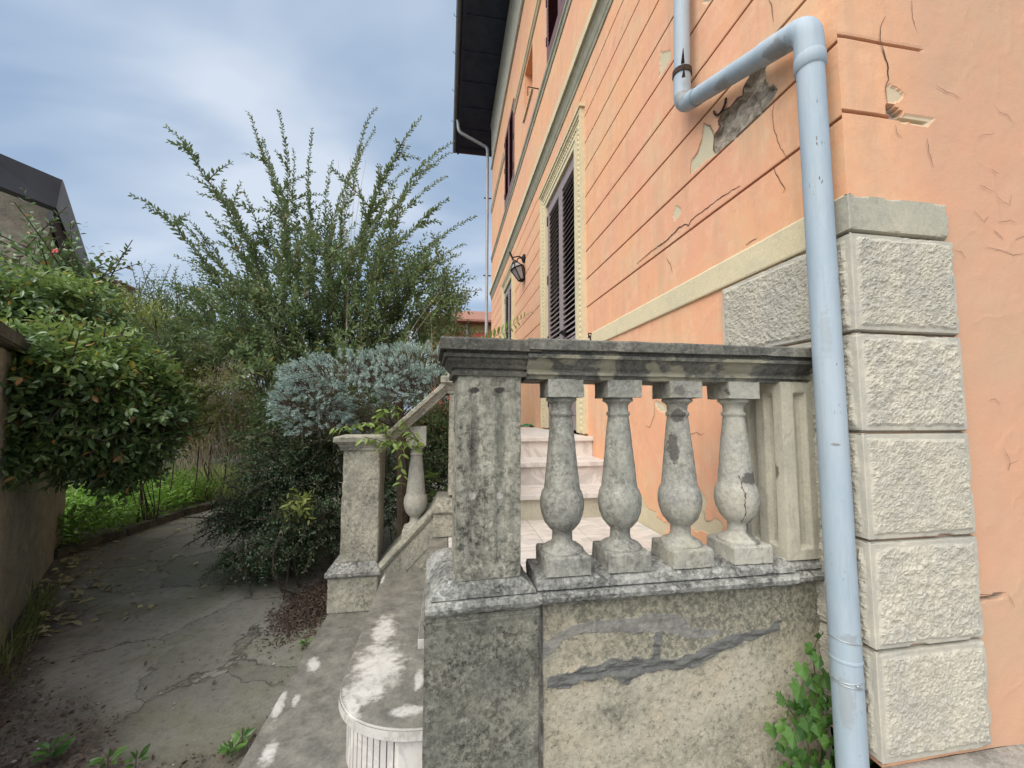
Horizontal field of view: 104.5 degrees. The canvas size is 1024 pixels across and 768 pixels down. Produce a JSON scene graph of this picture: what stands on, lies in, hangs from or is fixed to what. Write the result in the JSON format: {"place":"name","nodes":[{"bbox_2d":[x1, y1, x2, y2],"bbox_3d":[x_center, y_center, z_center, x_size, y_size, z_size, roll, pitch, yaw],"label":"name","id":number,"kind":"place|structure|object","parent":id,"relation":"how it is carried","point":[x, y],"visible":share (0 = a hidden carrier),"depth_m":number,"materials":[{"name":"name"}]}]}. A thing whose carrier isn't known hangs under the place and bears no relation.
{"place":"outdoors","nodes":[
{"label":"outdoors","id":0,"kind":"place"},
{"bbox_2d":[60,473,235,544],"bbox_3d":[-6.009,1.588,5.526,4.000,0.001,4.926,1,-4,-9],"label":"flower bed","id":1,"kind":"object","parent":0,"point":[105,529],"depth_m":4.30,"materials":[{"name":"soil"}]},
{"bbox_2d":[100,277,135,302],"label":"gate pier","id":2,"kind":"structure","parent":1,"relation":"on","point":[123,286],"depth_m":6.34,"materials":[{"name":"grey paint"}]},
{"bbox_2d":[56,467,225,547],"bbox_3d":[-4.680,1.336,4.534,1.633,0.459,2.689,1,-4,-9],"label":"ground cover","id":3,"kind":"object","parent":1,"relation":"on","point":[83,509],"visible":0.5,"depth_m":4.32,"materials":[{"name":"green plant"}]},
{"bbox_2d":[91,279,223,522],"bbox_3d":[-4.063,0.209,4.043,2.207,2.641,1.442,-1,-4,21],"label":"privet bush","id":4,"kind":"object","parent":1,"relation":"on","point":[145,311],"visible":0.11,"depth_m":4.11,"materials":[{"name":"green plant"}]},
{"bbox_2d":[100,264,227,493],"bbox_3d":[-5.172,-0.012,5.673,2.091,3.314,1.402,-1,-4,19],"label":"background bush","id":5,"kind":"object","parent":1,"relation":"on","point":[157,295],"visible":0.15,"depth_m":5.48,"materials":[{"name":"green plant"}]},
{"bbox_2d":[167,457,174,507],"bbox_3d":[-4.292,1.181,4.991,0.055,0.872,0.016,1,-4,-9],"label":"garden cane","id":6,"kind":"object","parent":1,"relation":"on","point":[171,478],"visible":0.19,"depth_m":4.99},
{"bbox_2d":[192,442,199,503],"bbox_3d":[-4.127,1.160,5.173,0.051,0.942,0.016,1,-4,-9],"label":"garden cane","id":7,"kind":"object","parent":1,"relation":"on","point":[196,472],"visible":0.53,"depth_m":5.17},
{"bbox_2d":[66,459,337,502],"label":"grass","id":8,"kind":"structure","parent":1,"relation":"on","point":[220,471],"depth_m":6.02,"materials":[{"name":"green plant"}]},
{"bbox_2d":[176,357,274,469],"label":"dead stem thicket","id":9,"kind":"object","parent":8,"relation":"on","point":[226,412],"visible":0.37,"depth_m":5.30,"materials":[{"name":"dry brown stems"},{"name":"dry straw"}]},
{"bbox_2d":[204,446,211,501],"bbox_3d":[-4.095,1.240,5.325,0.066,0.805,0.016,1,-4,-9],"label":"garden cane","id":10,"kind":"object","parent":1,"relation":"on","point":[208,472],"visible":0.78,"depth_m":5.33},
{"bbox_2d":[221,443,228,494],"bbox_3d":[-3.989,1.238,5.495,0.074,0.835,0.016,1,-4,-9],"label":"garden cane","id":11,"kind":"object","parent":1,"relation":"on","point":[225,471],"visible":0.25,"depth_m":5.49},
{"bbox_2d":[0,479,447,767],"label":"path","id":12,"kind":"structure","parent":0,"point":[111,655],"depth_m":2.01,"materials":[{"name":"grey concrete"}]},
{"bbox_2d":[0,570,69,685],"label":"wall grass","id":13,"kind":"structure","parent":12,"relation":"on","point":[36,615],"depth_m":2.21,"materials":[{"name":"green plant"}]},
{"bbox_2d":[29,731,75,763],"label":"weed","id":14,"kind":"object","parent":12,"relation":"on","point":[61,748],"visible":1,"depth_m":1.40,"materials":[{"name":"green plant"}]},
{"bbox_2d":[85,746,127,767],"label":"weed","id":15,"kind":"object","parent":12,"relation":"on","point":[100,760],"visible":1,"depth_m":1.37,"materials":[{"name":"green plant"}]},
{"bbox_2d":[13,525,247,636],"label":"fallen leaves","id":16,"kind":"object","parent":12,"relation":"on","point":[76,594],"visible":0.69,"depth_m":2.76,"materials":[{"name":"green plant"}]},
{"bbox_2d":[123,743,150,767],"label":"weed","id":17,"kind":"object","parent":12,"relation":"on","point":[144,751],"visible":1,"depth_m":1.39,"materials":[{"name":"green plant"}]},
{"bbox_2d":[0,640,293,767],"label":"path debris","id":18,"kind":"object","parent":12,"relation":"on","point":[90,734],"visible":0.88,"depth_m":1.56,"materials":[{"name":"brown plant"}]},
{"bbox_2d":[54,491,240,559],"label":"kerb","id":19,"kind":"structure","parent":12,"relation":"on","point":[64,550],"depth_m":3.98,"materials":[{"name":"concrete"}]},
{"bbox_2d":[11,570,299,765],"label":"pebbles","id":20,"kind":"object","parent":12,"relation":"on","point":[39,748],"visible":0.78,"depth_m":2.05,"materials":[{"name":"grey stone"}]},
{"bbox_2d":[217,735,246,757],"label":"weed","id":21,"kind":"object","parent":12,"relation":"on","point":[225,748],"visible":1,"depth_m":1.43,"materials":[{"name":"green plant"}]},
{"bbox_2d":[231,724,255,743],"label":"weed","id":22,"kind":"object","parent":12,"relation":"on","point":[248,732],"visible":0.97,"depth_m":1.48,"materials":[{"name":"green plant"}]},
{"bbox_2d":[235,569,327,668],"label":"leaf mulch","id":23,"kind":"object","parent":12,"relation":"on","point":[311,602],"visible":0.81,"depth_m":2.41,"materials":[{"name":"brown plant"}]},
{"bbox_2d":[272,488,315,599],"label":"broadleaf seedling","id":24,"kind":"object","parent":12,"relation":"on","point":[303,502],"visible":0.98,"depth_m":2.67,"materials":[{"name":"green plant"}]},
{"bbox_2d":[298,637,312,644],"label":"weed","id":25,"kind":"object","parent":12,"relation":"on","point":[302,642],"visible":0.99,"depth_m":2.08,"materials":[{"name":"green plant"}]},
{"bbox_2d":[183,379,447,595],"bbox_3d":[-1.420,0.695,3.189,2.115,1.624,1.270,1,-4,-9],"label":"cotoneaster bush","id":26,"kind":"object","parent":12,"relation":"on","point":[281,475],"visible":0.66,"depth_m":2.98,"materials":[{"name":"green plant"}]},
{"bbox_2d":[237,339,448,538],"bbox_3d":[-0.958,0.551,2.803,1.541,1.790,1.112,2,-5,-26],"label":"shrub","id":27,"kind":"object","parent":12,"relation":"on","point":[419,369],"visible":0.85,"depth_m":2.64,"materials":[{"name":"green plant"}]},
{"bbox_2d":[402,289,441,380],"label":"dry stalks","id":28,"kind":"object","parent":27,"relation":"on","point":[419,327],"visible":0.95,"depth_m":2.71,"materials":[{"name":"brown plant"}]},
{"bbox_2d":[387,396,448,493],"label":"green shrub","id":29,"kind":"object","parent":12,"relation":"on","point":[439,423],"visible":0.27,"depth_m":3.89,"materials":[{"name":"green plant"}]},
{"bbox_2d":[405,468,447,537],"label":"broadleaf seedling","id":30,"kind":"object","parent":12,"relation":"on","point":[433,491],"visible":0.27,"depth_m":2.64,"materials":[{"name":"green plant"}]},
{"bbox_2d":[238,427,661,767],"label":"entrance steps","id":31,"kind":"structure","parent":12,"relation":"on","point":[351,696],"depth_m":1.45,"materials":[{"name":"stone"}]},
{"bbox_2d":[324,373,453,613],"bbox_3d":[-0.573,0.576,2.333,0.888,1.313,0.324,1,-4,-9],"label":"stair balustrade","id":32,"kind":"object","parent":31,"relation":"on","point":[363,563],"visible":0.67,"depth_m":2.18,"materials":[{"name":"stone"}]},
{"bbox_2d":[329,404,424,485],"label":"creeper","id":33,"kind":"object","parent":32,"relation":"attached to","point":[388,443],"visible":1,"depth_m":2.12,"materials":[{"name":"green plant"}]},
{"bbox_2d":[0,0,491,412],"label":"sky","id":34,"kind":"structure","parent":0,"point":[89,89],"materials":[{"name":"blue"}]},
{"bbox_2d":[419,311,490,429],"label":"red house","id":35,"kind":"structure","parent":0,"point":[477,319],"depth_m":25.22,"materials":[{"name":"paint"}]},
{"bbox_2d":[162,415,1010,767],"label":"ground","id":36,"kind":"structure","parent":0,"point":[874,765],"depth_m":9.23,"materials":[{"name":"grey concrete"}]},
{"bbox_2d":[0,321,66,646],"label":"garden wall","id":37,"kind":"structure","parent":36,"relation":"on","point":[29,539],"depth_m":2.31,"materials":[{"name":"concrete"}]},
{"bbox_2d":[0,154,93,283],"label":"outbuilding","id":38,"kind":"structure","parent":36,"relation":"on","point":[46,193],"depth_m":5.21,"materials":[{"name":"stone"}]},
{"bbox_2d":[0,188,148,306],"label":"rose bush","id":39,"kind":"object","parent":36,"relation":"on","point":[59,254],"visible":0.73,"depth_m":3.07,"materials":[{"name":"green plant"}]},
{"bbox_2d":[0,254,206,508],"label":"camellia bush","id":40,"kind":"object","parent":36,"relation":"on","point":[98,396],"visible":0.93,"depth_m":2.21,"materials":[{"name":"green plant"}]},
{"bbox_2d":[163,354,438,465],"bbox_3d":[-5.405,0.800,9.912,13.644,3.637,1.983,1,-4,-9],"label":"boundary hedge","id":41,"kind":"object","parent":36,"relation":"on","point":[248,433],"depth_m":9.78,"materials":[{"name":"green plant"}]},
{"bbox_2d":[125,108,488,545],"bbox_3d":[-2.307,-0.966,4.190,4.106,5.371,2.755,1,-4,-9],"label":"arching shrub","id":42,"kind":"object","parent":36,"relation":"on","point":[248,344],"visible":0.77,"depth_m":4.03,"materials":[{"name":"green plant"}]},
{"bbox_2d":[185,303,448,463],"bbox_3d":[-3.694,0.260,7.811,5.635,3.093,3.196,2,-5,-26],"label":"background bush","id":43,"kind":"object","parent":36,"relation":"on","point":[372,397],"visible":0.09,"depth_m":7.12,"materials":[{"name":"green plant"}]},
{"bbox_2d":[422,336,833,767],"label":"balustrade","id":44,"kind":"object","parent":36,"relation":"on","point":[678,645],"visible":0.96,"depth_m":1.19,"materials":[{"name":"stone"}]},
{"bbox_2d":[885,743,1023,767],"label":"pavement","id":45,"kind":"structure","parent":0,"point":[1011,756],"depth_m":1.15,"materials":[{"name":"concrete"}]},
{"bbox_2d":[452,0,1023,767],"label":"villa","id":46,"kind":"object","parent":45,"relation":"on","point":[630,202],"visible":0.68,"depth_m":1.36,"materials":[{"name":"orange paint"}]},
{"bbox_2d":[456,119,490,335],"bbox_3d":[-1.118,-2.908,11.230,1.050,9.429,0.130,1,-4,-16],"label":"drainpipe","id":47,"kind":"object","parent":46,"relation":"attached to","point":[487,198],"visible":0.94,"depth_m":11.41,"materials":[{"name":"grey metal"}]},
{"bbox_2d":[481,308,532,337],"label":"fern frond","id":48,"kind":"object","parent":46,"relation":"attached to","point":[494,332],"visible":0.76,"depth_m":2.96,"materials":[{"name":"green plant"}]},
{"bbox_2d":[504,98,514,209],"bbox_3d":[-0.056,-4.688,8.208,0.050,1.665,1.160,1,-4,-9],"label":"window","id":49,"kind":"structure","parent":46,"relation":"in","point":[509,145],"depth_m":8.12,"materials":[{"name":"black metal"}]},
{"bbox_2d":[509,252,525,281],"bbox_3d":[0.084,-1.896,6.418,0.281,0.493,0.226,1,-4,-9],"label":"wall lantern","id":50,"kind":"object","parent":46,"relation":"attached to","point":[517,269],"depth_m":6.38,"materials":[{"name":"black metal"}]},
{"bbox_2d":[546,0,564,61],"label":"window","id":51,"kind":"structure","parent":46,"relation":"in","point":[554,8],"depth_m":4.85,"materials":[{"name":"black metal"}]},
{"bbox_2d":[672,0,869,767],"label":"drainpipe","id":52,"kind":"object","parent":46,"relation":"attached to","point":[802,38],"visible":1,"depth_m":1.21,"materials":[{"name":"metal"}]},
{"bbox_2d":[764,631,873,767],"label":"ivy","id":53,"kind":"object","parent":45,"relation":"on","point":[810,729],"visible":0.92,"depth_m":1.20,"materials":[{"name":"green plant"}]}
]}

